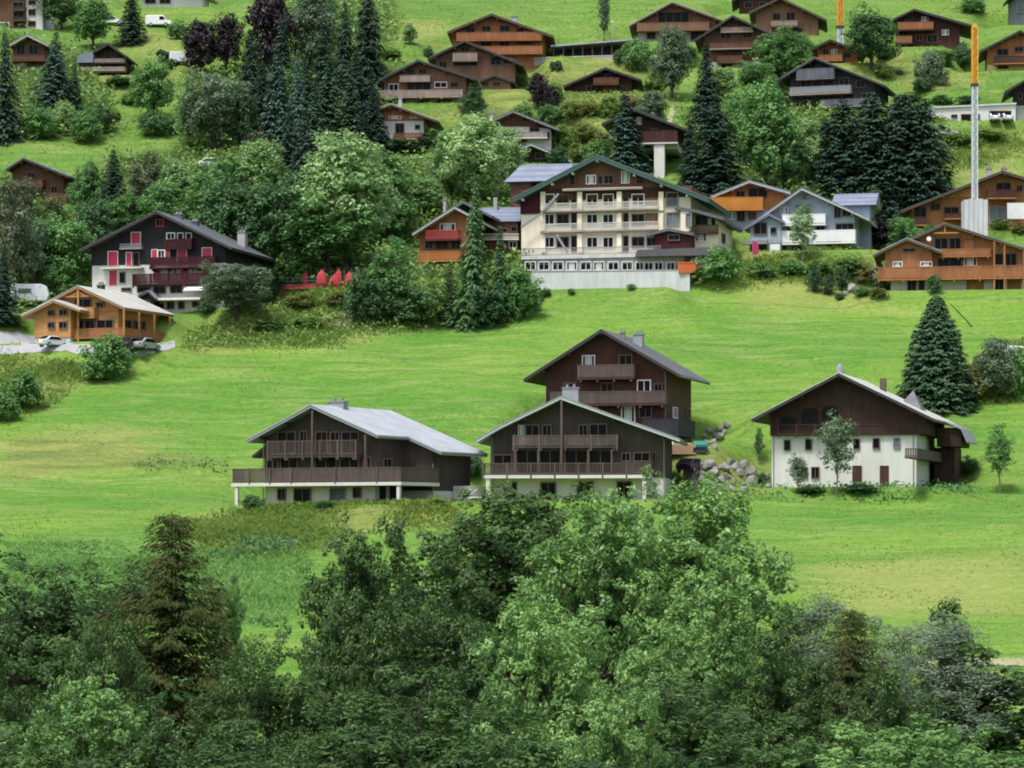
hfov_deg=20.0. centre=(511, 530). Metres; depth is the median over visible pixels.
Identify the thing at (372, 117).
spruce tree
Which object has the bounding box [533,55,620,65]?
garden wall
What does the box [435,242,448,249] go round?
window
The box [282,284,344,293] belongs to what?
barrier
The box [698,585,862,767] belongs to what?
ash tree
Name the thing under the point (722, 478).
boulder
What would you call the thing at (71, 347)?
driveway
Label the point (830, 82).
glazed door
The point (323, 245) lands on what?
broadleaf tree
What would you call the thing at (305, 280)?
folded parasol
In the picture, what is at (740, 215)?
window
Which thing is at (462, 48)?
window
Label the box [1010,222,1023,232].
bush
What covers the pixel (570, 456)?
glazed door
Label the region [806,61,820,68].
window
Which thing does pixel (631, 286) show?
bush
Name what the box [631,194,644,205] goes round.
window
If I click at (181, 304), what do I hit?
window
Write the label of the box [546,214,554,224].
window
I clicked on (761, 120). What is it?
broadleaf tree
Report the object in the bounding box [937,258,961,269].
glazed door
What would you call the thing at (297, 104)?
spruce tree
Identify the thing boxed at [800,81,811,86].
glazed door
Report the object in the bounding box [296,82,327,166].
spruce tree
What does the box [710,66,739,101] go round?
broadleaf tree
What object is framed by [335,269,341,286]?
folded parasol
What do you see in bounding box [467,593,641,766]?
maple tree
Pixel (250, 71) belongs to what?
spruce tree
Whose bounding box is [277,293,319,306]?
bush
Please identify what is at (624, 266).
window
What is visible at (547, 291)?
bush
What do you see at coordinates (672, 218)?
window
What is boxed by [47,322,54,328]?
window
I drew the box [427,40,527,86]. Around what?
chalet
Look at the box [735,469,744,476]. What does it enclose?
boulder
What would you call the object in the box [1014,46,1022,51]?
window
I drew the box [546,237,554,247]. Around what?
window
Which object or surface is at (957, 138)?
bush
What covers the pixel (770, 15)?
chalet
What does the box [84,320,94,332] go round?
glazed door
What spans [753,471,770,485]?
bush
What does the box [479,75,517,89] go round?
lodge
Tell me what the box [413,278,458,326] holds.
bush
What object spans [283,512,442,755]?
maple tree
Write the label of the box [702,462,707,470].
boulder
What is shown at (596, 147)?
bush
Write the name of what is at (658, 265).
window
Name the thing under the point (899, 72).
bush
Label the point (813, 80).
chalet
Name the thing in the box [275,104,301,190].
spruce tree
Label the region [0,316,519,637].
reed grass
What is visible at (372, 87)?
broadleaf tree
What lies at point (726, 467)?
boulder
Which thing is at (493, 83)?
window
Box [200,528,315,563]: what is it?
weeds
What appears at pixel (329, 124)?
spruce tree
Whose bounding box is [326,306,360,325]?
bare earth
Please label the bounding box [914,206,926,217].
glazed door
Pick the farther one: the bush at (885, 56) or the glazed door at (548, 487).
the bush at (885, 56)
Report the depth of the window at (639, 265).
370.19 m
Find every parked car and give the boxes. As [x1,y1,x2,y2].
[37,336,68,346]
[106,16,123,25]
[120,337,142,349]
[132,337,160,351]
[198,158,219,166]
[676,458,700,472]
[934,126,957,135]
[988,113,999,120]
[1000,113,1013,120]
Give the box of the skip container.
[677,262,696,273]
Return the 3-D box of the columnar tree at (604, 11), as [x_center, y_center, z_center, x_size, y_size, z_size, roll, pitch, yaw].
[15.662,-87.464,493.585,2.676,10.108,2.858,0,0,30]
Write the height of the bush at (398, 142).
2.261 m
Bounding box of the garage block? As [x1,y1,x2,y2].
[926,103,1016,120]
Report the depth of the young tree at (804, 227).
376.17 m
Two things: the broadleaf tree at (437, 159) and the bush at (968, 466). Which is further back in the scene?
the broadleaf tree at (437, 159)
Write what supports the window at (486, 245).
in the house at (510, 219)
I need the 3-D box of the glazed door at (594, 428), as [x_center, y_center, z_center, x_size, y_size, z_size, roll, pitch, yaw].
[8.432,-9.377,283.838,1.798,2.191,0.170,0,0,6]
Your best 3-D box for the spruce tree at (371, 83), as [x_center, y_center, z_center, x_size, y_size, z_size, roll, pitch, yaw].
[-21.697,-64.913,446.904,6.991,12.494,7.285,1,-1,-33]
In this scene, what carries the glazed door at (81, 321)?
in the chalet at (78, 313)
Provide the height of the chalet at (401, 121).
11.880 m
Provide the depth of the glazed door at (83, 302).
344.55 m
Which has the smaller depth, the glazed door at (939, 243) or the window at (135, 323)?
the window at (135, 323)
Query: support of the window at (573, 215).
in the hotel
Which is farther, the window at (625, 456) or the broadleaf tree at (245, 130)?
the broadleaf tree at (245, 130)
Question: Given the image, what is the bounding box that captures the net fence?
[283,267,365,284]
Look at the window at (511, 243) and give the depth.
378.79 m
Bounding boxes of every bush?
[0,368,50,410]
[0,385,22,421]
[20,101,56,139]
[38,258,83,297]
[47,98,78,133]
[67,103,105,143]
[74,331,140,380]
[84,369,114,380]
[87,101,115,130]
[101,74,131,86]
[109,108,121,119]
[117,92,135,104]
[130,109,177,135]
[155,49,168,62]
[165,18,185,38]
[166,58,175,68]
[195,296,215,313]
[239,494,266,508]
[250,319,284,331]
[261,278,275,302]
[271,243,322,283]
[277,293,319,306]
[289,315,328,327]
[313,501,336,508]
[317,290,346,306]
[337,271,388,324]
[376,279,440,325]
[380,46,402,58]
[385,138,422,153]
[413,127,452,147]
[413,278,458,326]
[423,46,433,56]
[427,494,449,505]
[456,284,506,326]
[470,456,484,476]
[493,265,545,318]
[513,100,534,115]
[516,75,531,85]
[525,291,545,311]
[534,104,569,124]
[539,85,559,108]
[539,288,551,296]
[545,145,571,163]
[546,47,554,56]
[548,82,563,100]
[549,61,555,71]
[551,124,584,147]
[554,60,563,71]
[560,100,582,119]
[567,141,586,162]
[567,288,575,294]
[571,121,600,141]
[573,139,612,160]
[578,99,601,115]
[591,131,613,146]
[594,94,622,117]
[612,49,623,62]
[614,93,638,108]
[615,37,656,70]
[626,284,636,289]
[643,78,653,89]
[645,65,665,90]
[672,470,682,483]
[681,41,699,55]
[683,133,704,149]
[690,266,718,283]
[691,243,747,282]
[740,261,777,277]
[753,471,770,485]
[777,259,809,275]
[793,36,813,47]
[793,484,824,493]
[806,259,841,275]
[833,257,864,274]
[834,291,844,299]
[835,483,882,492]
[849,258,874,283]
[852,285,869,296]
[867,184,882,218]
[867,287,890,298]
[871,213,892,249]
[872,276,889,288]
[873,60,894,78]
[875,51,896,59]
[885,216,921,244]
[892,91,921,102]
[895,70,904,74]
[912,48,950,85]
[912,78,935,93]
[916,224,935,231]
[925,274,943,293]
[927,93,955,103]
[936,50,956,66]
[940,133,984,145]
[951,40,970,67]
[952,0,987,13]
[954,95,980,104]
[958,364,987,399]
[961,455,978,475]
[965,354,986,376]
[968,129,1007,139]
[988,218,1013,229]
[997,346,1023,399]
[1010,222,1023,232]
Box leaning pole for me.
[949,303,972,326]
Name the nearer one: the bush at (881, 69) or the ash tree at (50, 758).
the ash tree at (50, 758)
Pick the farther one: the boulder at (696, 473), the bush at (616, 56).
the bush at (616, 56)
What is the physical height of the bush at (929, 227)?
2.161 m
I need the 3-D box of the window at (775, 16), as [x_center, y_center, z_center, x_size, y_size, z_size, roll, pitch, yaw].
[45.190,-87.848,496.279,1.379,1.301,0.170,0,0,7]
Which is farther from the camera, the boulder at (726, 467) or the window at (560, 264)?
the window at (560, 264)
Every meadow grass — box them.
[0,0,1023,303]
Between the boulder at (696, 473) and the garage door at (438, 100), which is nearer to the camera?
the boulder at (696, 473)
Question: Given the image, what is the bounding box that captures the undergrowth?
[0,0,970,311]
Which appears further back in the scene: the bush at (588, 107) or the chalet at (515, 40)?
the chalet at (515, 40)
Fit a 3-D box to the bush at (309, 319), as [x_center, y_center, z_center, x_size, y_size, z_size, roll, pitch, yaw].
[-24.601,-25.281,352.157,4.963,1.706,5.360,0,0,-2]
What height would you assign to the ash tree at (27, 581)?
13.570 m
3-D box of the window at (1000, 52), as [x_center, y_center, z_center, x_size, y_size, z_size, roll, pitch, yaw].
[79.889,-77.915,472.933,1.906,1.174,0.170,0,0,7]
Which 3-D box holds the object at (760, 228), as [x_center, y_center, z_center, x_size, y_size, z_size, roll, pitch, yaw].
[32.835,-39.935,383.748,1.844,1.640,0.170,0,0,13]
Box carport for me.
[551,39,632,56]
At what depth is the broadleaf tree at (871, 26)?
469.77 m
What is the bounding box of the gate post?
[278,281,282,293]
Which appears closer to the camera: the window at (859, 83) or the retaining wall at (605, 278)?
the retaining wall at (605, 278)
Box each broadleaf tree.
[0,214,46,284]
[21,218,61,283]
[29,205,96,282]
[32,0,84,29]
[64,158,108,220]
[71,0,114,49]
[71,196,120,278]
[102,190,141,231]
[115,196,147,221]
[124,47,177,112]
[134,182,189,216]
[147,159,195,219]
[171,84,201,147]
[176,65,255,151]
[179,18,222,78]
[179,168,225,228]
[191,160,270,250]
[196,259,274,320]
[198,156,249,188]
[207,12,246,76]
[221,82,262,146]
[233,138,290,190]
[233,162,313,281]
[235,178,269,227]
[239,0,300,71]
[261,259,286,292]
[266,66,298,109]
[272,192,385,275]
[278,128,402,272]
[289,0,337,78]
[315,0,344,54]
[352,78,381,97]
[363,149,416,211]
[373,195,421,241]
[394,176,414,196]
[401,22,417,44]
[408,176,451,218]
[421,128,472,199]
[437,110,512,195]
[485,124,530,186]
[526,72,548,109]
[631,90,669,120]
[646,24,695,99]
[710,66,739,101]
[720,75,806,184]
[721,85,760,155]
[735,60,775,91]
[742,23,812,88]
[766,130,811,189]
[784,114,829,185]
[840,1,906,70]
[970,335,1019,402]
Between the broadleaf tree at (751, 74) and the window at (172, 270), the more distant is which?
the broadleaf tree at (751, 74)
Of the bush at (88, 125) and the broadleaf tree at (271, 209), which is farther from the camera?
the bush at (88, 125)
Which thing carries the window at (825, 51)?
in the chalet at (831, 51)
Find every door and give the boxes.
[16,44,24,54]
[28,44,37,54]
[36,288,40,299]
[74,298,91,309]
[79,320,83,328]
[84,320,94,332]
[97,319,113,333]
[125,319,131,327]
[133,252,139,265]
[266,457,278,479]
[277,431,295,453]
[280,458,297,479]
[293,488,310,504]
[314,458,336,480]
[329,488,345,500]
[339,457,359,479]
[341,431,359,452]
[380,486,385,499]
[382,458,392,466]
[390,486,396,499]
[406,83,430,89]
[418,99,430,103]
[437,99,451,102]
[453,62,477,65]
[516,42,531,44]
[516,450,536,472]
[525,424,539,445]
[539,450,559,472]
[540,482,555,498]
[564,450,586,472]
[576,481,593,499]
[589,423,607,445]
[589,450,610,472]
[603,86,617,92]
[617,481,631,498]
[658,11,688,23]
[690,32,704,39]
[748,188,766,197]
[748,212,755,219]
[750,245,766,251]
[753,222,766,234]
[769,243,780,250]
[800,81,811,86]
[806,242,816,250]
[822,80,833,87]
[823,92,833,100]
[827,241,840,249]
[842,91,854,100]
[852,466,861,481]
[880,466,888,485]
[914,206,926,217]
[929,463,933,483]
[934,238,947,249]
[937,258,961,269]
[961,114,979,120]
[967,280,983,289]
[989,111,1010,116]
[989,206,1005,223]
[995,253,1003,264]
[996,182,1010,193]
[1008,276,1020,288]
[1017,4,1023,12]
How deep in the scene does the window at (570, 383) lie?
307.91 m
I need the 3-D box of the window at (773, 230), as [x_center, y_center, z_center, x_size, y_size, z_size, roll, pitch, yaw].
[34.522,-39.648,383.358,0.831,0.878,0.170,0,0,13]
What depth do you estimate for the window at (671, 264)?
369.20 m
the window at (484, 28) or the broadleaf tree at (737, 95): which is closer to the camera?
the broadleaf tree at (737, 95)
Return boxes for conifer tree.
[676,104,749,196]
[802,118,848,192]
[804,98,881,195]
[831,92,912,198]
[859,94,943,201]
[887,98,956,205]
[894,295,981,416]
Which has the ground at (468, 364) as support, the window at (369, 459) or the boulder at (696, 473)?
the boulder at (696, 473)
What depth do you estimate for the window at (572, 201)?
375.84 m
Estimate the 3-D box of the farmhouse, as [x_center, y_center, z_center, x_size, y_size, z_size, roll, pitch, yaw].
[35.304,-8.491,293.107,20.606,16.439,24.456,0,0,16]
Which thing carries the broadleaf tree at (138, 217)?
on the ground at (468, 364)
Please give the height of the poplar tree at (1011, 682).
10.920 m
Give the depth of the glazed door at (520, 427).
284.67 m
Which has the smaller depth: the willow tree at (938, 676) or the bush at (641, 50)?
the willow tree at (938, 676)
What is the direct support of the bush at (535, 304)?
on the ground at (468, 364)
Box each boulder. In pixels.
[687,474,695,483]
[689,470,698,476]
[691,479,698,488]
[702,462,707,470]
[705,459,715,467]
[706,427,712,433]
[708,469,718,476]
[714,476,725,483]
[715,433,723,439]
[716,426,723,432]
[722,462,729,471]
[723,421,730,427]
[724,472,730,479]
[727,458,734,465]
[730,462,739,471]
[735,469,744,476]
[739,460,749,468]
[746,469,755,477]
[746,475,757,484]
[847,283,856,292]
[870,274,877,281]
[874,263,882,268]
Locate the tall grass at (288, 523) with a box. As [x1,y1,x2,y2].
[0,123,1023,555]
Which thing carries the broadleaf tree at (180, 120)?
on the ground at (468, 364)
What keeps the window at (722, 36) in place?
in the chalet at (730, 40)
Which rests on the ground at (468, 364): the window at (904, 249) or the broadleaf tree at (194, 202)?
the broadleaf tree at (194, 202)
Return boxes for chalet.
[6,157,77,204]
[9,34,56,73]
[21,282,173,342]
[76,43,138,75]
[79,211,274,312]
[231,398,491,504]
[364,96,444,147]
[378,60,481,103]
[411,197,500,274]
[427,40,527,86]
[447,13,555,69]
[474,384,688,499]
[487,110,560,160]
[521,143,573,162]
[522,329,710,442]
[563,67,644,94]
[601,109,692,177]
[629,2,721,42]
[695,15,774,67]
[709,180,790,230]
[732,0,771,13]
[742,187,880,251]
[748,0,827,35]
[780,57,899,111]
[811,39,863,62]
[873,223,1023,290]
[893,8,971,48]
[897,166,1023,228]
[978,30,1023,70]
[1001,80,1023,120]
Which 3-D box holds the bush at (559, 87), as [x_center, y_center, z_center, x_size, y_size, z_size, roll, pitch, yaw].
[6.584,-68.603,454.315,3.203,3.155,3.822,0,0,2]
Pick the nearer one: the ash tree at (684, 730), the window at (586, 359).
the ash tree at (684, 730)
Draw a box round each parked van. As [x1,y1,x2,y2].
[145,15,172,25]
[169,51,191,63]
[1004,346,1023,354]
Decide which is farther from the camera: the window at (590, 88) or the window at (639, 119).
the window at (590, 88)
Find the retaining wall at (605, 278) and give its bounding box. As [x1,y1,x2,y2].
[531,263,689,290]
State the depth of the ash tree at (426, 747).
89.58 m
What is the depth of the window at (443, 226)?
372.46 m
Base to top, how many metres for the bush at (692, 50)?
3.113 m
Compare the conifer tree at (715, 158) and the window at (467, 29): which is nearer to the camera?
the conifer tree at (715, 158)
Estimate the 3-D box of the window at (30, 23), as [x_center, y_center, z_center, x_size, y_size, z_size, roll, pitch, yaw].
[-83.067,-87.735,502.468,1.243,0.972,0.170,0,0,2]
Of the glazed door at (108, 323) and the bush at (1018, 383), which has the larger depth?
the glazed door at (108, 323)
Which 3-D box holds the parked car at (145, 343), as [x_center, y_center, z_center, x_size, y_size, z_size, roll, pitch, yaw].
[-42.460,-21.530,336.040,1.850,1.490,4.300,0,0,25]
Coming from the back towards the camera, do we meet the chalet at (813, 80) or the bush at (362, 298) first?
the chalet at (813, 80)
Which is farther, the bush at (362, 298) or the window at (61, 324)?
the bush at (362, 298)
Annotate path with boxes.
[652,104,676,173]
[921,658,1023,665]
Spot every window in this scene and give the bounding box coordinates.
[13,2,23,5]
[13,12,23,17]
[13,22,23,28]
[18,288,30,292]
[27,172,35,178]
[28,0,35,4]
[28,9,35,14]
[28,21,35,26]
[30,62,37,65]
[36,190,44,195]
[47,310,54,315]
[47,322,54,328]
[50,186,57,193]
[58,309,67,315]
[58,321,67,328]
[96,302,104,307]
[102,52,106,57]
[110,52,116,57]
[119,272,124,282]
[121,287,131,291]
[133,320,137,328]
[137,286,149,292]
[140,321,145,329]
[145,0,155,3]
[153,286,165,293]
[155,218,163,226]
[157,250,164,256]
[160,0,170,3]
[166,232,174,238]
[167,269,176,275]
[167,301,173,308]
[170,286,181,292]
[177,232,183,238]
[178,301,184,308]
[185,232,191,239]
[191,269,199,275]
[192,301,198,306]
[277,488,285,499]
[299,431,307,453]
[315,431,327,452]
[330,431,339,452]
[352,487,361,497]
[363,457,371,476]
[389,84,398,89]
[389,116,401,118]
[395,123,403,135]
[407,69,415,74]
[418,69,426,74]
[425,241,432,249]
[434,82,446,87]
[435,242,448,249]
[439,61,446,67]
[440,223,455,229]
[450,82,457,87]
[451,240,460,249]
[460,46,469,51]
[466,28,474,33]
[480,42,491,47]
[481,82,488,85]
[482,26,490,31]
[483,244,490,250]
[484,228,493,234]
[490,57,500,64]
[492,82,499,85]
[493,454,512,464]
[497,228,507,232]
[500,25,509,31]
[500,42,509,47]
[509,241,516,248]
[511,226,516,231]
[512,482,516,497]
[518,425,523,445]
[525,261,535,270]
[529,127,538,131]
[535,152,547,158]
[538,261,549,270]
[542,424,551,445]
[546,194,554,205]
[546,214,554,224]
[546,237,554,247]
[552,261,563,270]
[556,194,568,205]
[556,214,568,225]
[556,237,568,247]
[563,382,575,386]
[566,261,577,270]
[569,173,575,184]
[571,193,576,208]
[571,213,576,228]
[571,236,576,250]
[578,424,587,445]
[580,261,591,269]
[582,355,594,364]
[586,85,595,91]
[586,175,595,184]
[586,194,597,205]
[586,214,597,225]
[586,237,597,246]
[593,261,604,269]
[598,176,602,183]
[600,73,611,77]
[600,382,613,397]
[603,175,613,184]
[603,194,613,205]
[603,214,613,225]
[603,237,613,247]
[608,261,618,269]
[619,354,632,363]
[621,85,626,91]
[621,171,629,183]
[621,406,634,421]
[621,452,630,461]
[622,261,632,269]
[623,193,628,208]
[623,213,628,227]
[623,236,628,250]
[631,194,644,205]
[631,214,644,225]
[631,237,644,247]
[633,452,649,461]
[635,261,643,269]
[636,117,641,124]
[636,175,643,183]
[637,380,650,391]
[639,406,651,417]
[644,261,652,269]
[646,237,653,247]
[647,33,655,38]
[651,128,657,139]
[652,452,655,461]
[654,261,662,269]
[654,383,661,390]
[666,192,678,206]
[666,212,678,225]
[666,261,674,269]
[668,234,679,240]
[673,407,677,418]
[686,213,691,225]
[686,408,690,418]
[695,215,707,224]
[695,234,706,241]
[711,218,715,224]
[720,32,730,38]
[721,64,731,67]
[721,233,725,243]
[729,21,737,24]
[729,212,735,219]
[736,191,744,196]
[737,212,744,221]
[742,30,752,37]
[744,2,751,7]
[746,46,754,52]
[770,227,776,233]
[772,13,779,20]
[780,206,787,214]
[784,440,790,450]
[786,12,794,20]
[792,242,801,250]
[793,28,802,34]
[795,204,810,213]
[799,467,807,478]
[802,93,811,100]
[805,439,811,449]
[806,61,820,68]
[811,467,819,478]
[816,223,824,229]
[823,49,828,55]
[831,49,836,55]
[834,206,840,217]
[835,223,853,229]
[839,78,848,84]
[841,241,850,249]
[842,208,850,216]
[843,52,849,57]
[853,438,859,448]
[856,80,865,87]
[873,438,879,448]
[893,261,901,266]
[893,437,900,447]
[899,32,907,35]
[903,248,915,251]
[905,15,912,21]
[907,281,915,290]
[916,34,922,40]
[918,281,924,289]
[920,261,931,266]
[921,16,927,21]
[927,34,937,42]
[931,203,940,209]
[942,29,948,34]
[944,206,958,213]
[949,238,960,248]
[964,257,976,265]
[995,280,1003,289]
[997,48,1008,55]
[998,66,1008,68]
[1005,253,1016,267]
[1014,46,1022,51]
[1016,185,1022,191]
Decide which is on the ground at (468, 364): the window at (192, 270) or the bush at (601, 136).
the bush at (601, 136)
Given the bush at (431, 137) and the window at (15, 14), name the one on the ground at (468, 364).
the bush at (431, 137)
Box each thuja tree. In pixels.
[456,83,488,118]
[803,264,822,291]
[820,273,836,294]
[834,267,850,290]
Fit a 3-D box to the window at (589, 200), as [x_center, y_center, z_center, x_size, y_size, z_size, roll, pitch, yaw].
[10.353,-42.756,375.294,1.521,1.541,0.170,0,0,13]
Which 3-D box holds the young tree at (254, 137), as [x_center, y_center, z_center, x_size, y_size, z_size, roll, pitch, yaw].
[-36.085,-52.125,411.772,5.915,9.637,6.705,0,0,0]
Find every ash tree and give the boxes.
[0,533,210,748]
[0,547,182,749]
[0,562,81,712]
[0,621,40,766]
[0,699,123,767]
[12,567,166,767]
[61,675,288,767]
[179,703,421,767]
[184,612,352,767]
[276,646,581,767]
[353,548,529,765]
[372,691,622,767]
[533,645,809,767]
[627,711,840,767]
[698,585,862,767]
[812,626,954,767]
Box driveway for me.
[63,340,174,355]
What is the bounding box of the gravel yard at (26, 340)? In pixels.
[0,331,67,353]
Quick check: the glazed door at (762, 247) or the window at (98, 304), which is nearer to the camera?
the window at (98, 304)
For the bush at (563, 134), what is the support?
on the ground at (468, 364)
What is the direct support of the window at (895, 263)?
in the chalet at (953, 257)
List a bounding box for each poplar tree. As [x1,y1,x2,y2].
[924,596,975,759]
[928,641,1023,766]
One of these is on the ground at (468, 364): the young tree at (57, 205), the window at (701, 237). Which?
the young tree at (57, 205)
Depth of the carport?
484.83 m
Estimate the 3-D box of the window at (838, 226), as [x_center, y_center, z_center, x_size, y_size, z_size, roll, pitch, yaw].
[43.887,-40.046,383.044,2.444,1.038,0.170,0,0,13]
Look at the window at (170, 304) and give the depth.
358.54 m
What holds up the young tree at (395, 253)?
on the ground at (468, 364)
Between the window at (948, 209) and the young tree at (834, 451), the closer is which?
the young tree at (834, 451)
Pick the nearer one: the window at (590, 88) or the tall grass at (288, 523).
the tall grass at (288, 523)
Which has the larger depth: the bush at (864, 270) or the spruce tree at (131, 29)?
the spruce tree at (131, 29)
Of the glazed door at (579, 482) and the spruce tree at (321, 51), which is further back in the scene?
the spruce tree at (321, 51)
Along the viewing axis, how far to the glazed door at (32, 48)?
471.06 m
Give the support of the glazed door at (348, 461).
in the chalet at (334, 449)
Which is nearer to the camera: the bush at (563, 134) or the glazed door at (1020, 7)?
the bush at (563, 134)
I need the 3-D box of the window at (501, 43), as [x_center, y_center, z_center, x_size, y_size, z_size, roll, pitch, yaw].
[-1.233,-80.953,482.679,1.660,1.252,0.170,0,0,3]
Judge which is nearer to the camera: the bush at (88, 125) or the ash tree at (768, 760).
the ash tree at (768, 760)
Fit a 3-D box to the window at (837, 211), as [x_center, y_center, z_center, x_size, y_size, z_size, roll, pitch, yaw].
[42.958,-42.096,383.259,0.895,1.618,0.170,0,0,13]
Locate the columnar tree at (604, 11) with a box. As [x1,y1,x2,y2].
[596,0,610,35]
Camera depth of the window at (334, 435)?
277.94 m
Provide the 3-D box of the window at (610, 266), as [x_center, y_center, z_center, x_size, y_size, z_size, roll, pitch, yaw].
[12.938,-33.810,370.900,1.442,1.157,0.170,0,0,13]
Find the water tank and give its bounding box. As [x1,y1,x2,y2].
[693,441,707,452]
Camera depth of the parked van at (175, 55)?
472.15 m
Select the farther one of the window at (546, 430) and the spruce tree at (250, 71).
the spruce tree at (250, 71)
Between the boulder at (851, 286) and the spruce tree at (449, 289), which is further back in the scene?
the boulder at (851, 286)
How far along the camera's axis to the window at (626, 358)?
306.38 m
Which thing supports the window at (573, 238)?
in the hotel
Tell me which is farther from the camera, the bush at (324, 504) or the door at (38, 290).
the door at (38, 290)
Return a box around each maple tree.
[0,673,151,767]
[186,563,259,753]
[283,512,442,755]
[288,587,392,761]
[377,479,621,742]
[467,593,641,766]
[509,485,724,758]
[554,679,675,767]
[581,464,813,752]
[607,570,788,767]
[782,736,943,767]
[790,713,1023,767]
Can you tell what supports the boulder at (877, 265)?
on the ground at (468, 364)
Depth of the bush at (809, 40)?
488.89 m
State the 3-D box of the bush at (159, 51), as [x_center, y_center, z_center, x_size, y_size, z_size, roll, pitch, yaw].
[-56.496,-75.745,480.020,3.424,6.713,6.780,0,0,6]
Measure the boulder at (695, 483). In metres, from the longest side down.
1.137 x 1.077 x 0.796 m
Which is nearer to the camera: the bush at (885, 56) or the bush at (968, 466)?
the bush at (968, 466)
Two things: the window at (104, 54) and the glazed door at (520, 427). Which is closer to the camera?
the glazed door at (520, 427)
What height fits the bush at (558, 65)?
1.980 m
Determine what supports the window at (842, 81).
in the chalet at (813, 80)
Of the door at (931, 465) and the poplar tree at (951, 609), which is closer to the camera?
the poplar tree at (951, 609)
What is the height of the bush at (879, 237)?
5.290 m
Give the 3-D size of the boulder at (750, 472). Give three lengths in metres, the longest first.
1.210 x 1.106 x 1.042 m
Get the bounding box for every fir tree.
[72,508,262,765]
[786,607,902,766]
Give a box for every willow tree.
[765,592,873,752]
[818,614,948,760]
[874,612,1023,765]
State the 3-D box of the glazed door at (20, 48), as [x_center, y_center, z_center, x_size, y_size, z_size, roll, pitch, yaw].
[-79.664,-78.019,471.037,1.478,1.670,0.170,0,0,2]
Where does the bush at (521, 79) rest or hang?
on the ground at (468, 364)
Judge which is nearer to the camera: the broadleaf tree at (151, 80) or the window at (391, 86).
the broadleaf tree at (151, 80)
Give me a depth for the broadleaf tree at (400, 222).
388.50 m
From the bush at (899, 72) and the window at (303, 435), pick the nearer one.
the window at (303, 435)
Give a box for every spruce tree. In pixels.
[0,31,28,146]
[0,246,27,329]
[28,32,75,113]
[67,63,83,112]
[95,149,135,228]
[112,0,147,45]
[235,29,265,103]
[241,60,272,144]
[260,44,290,155]
[270,18,296,90]
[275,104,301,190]
[279,49,306,154]
[285,108,321,189]
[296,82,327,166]
[300,57,322,139]
[308,17,339,107]
[317,44,345,138]
[325,122,335,145]
[331,2,362,98]
[332,59,371,154]
[342,51,371,121]
[351,0,387,95]
[351,110,376,160]
[361,68,381,133]
[364,89,392,155]
[436,265,460,330]
[448,180,496,333]
[488,225,514,327]
[602,93,654,176]
[672,120,704,187]
[684,43,723,132]
[877,161,905,226]
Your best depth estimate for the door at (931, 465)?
297.46 m
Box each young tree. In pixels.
[0,174,35,305]
[11,176,44,210]
[40,197,67,222]
[125,151,164,198]
[237,129,275,161]
[366,250,404,317]
[373,235,413,322]
[754,428,765,464]
[785,453,808,493]
[787,204,817,261]
[810,408,859,495]
[980,423,1016,493]
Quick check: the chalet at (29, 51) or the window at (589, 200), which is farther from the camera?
the chalet at (29, 51)
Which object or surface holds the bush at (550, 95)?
on the ground at (468, 364)
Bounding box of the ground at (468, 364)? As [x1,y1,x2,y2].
[0,0,1023,762]
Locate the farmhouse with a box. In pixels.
[750,363,976,487]
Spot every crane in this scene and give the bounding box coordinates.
[836,0,843,43]
[961,24,987,235]
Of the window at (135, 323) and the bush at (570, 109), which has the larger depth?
the bush at (570, 109)
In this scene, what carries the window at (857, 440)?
in the farmhouse
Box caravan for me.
[11,284,49,304]
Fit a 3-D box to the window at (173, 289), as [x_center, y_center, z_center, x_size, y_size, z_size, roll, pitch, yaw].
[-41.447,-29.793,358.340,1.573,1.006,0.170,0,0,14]
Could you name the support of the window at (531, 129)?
in the chalet at (539, 133)
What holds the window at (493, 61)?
in the chalet at (470, 59)
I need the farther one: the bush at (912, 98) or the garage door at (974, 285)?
the bush at (912, 98)
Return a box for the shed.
[138,290,161,306]
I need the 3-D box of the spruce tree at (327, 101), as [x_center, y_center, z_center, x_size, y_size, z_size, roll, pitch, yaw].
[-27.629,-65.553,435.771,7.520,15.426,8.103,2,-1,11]
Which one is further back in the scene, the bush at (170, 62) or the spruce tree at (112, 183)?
the bush at (170, 62)
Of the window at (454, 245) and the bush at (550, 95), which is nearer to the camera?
the window at (454, 245)
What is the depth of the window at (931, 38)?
488.39 m
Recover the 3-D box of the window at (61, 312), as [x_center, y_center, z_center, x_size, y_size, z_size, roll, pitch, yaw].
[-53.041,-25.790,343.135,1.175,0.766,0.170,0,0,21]
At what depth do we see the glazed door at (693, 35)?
492.10 m
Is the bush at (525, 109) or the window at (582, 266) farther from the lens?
the bush at (525, 109)
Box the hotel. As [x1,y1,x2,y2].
[504,154,741,272]
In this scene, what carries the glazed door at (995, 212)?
in the chalet at (1002, 191)
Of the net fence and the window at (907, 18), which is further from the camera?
the window at (907, 18)
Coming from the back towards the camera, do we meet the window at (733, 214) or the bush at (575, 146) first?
the bush at (575, 146)
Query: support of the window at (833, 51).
in the chalet at (831, 51)
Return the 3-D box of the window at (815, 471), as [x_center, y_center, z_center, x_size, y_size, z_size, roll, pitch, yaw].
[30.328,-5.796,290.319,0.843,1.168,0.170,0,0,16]
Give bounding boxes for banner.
[752,241,758,262]
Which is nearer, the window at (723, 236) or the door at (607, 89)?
the window at (723, 236)
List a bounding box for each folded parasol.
[301,270,308,283]
[316,268,326,287]
[328,274,335,286]
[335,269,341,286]
[345,271,352,285]
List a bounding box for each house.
[0,0,58,30]
[141,0,217,6]
[478,197,520,261]
[1002,0,1023,24]
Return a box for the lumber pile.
[672,444,695,453]
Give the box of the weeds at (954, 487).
[133,447,981,572]

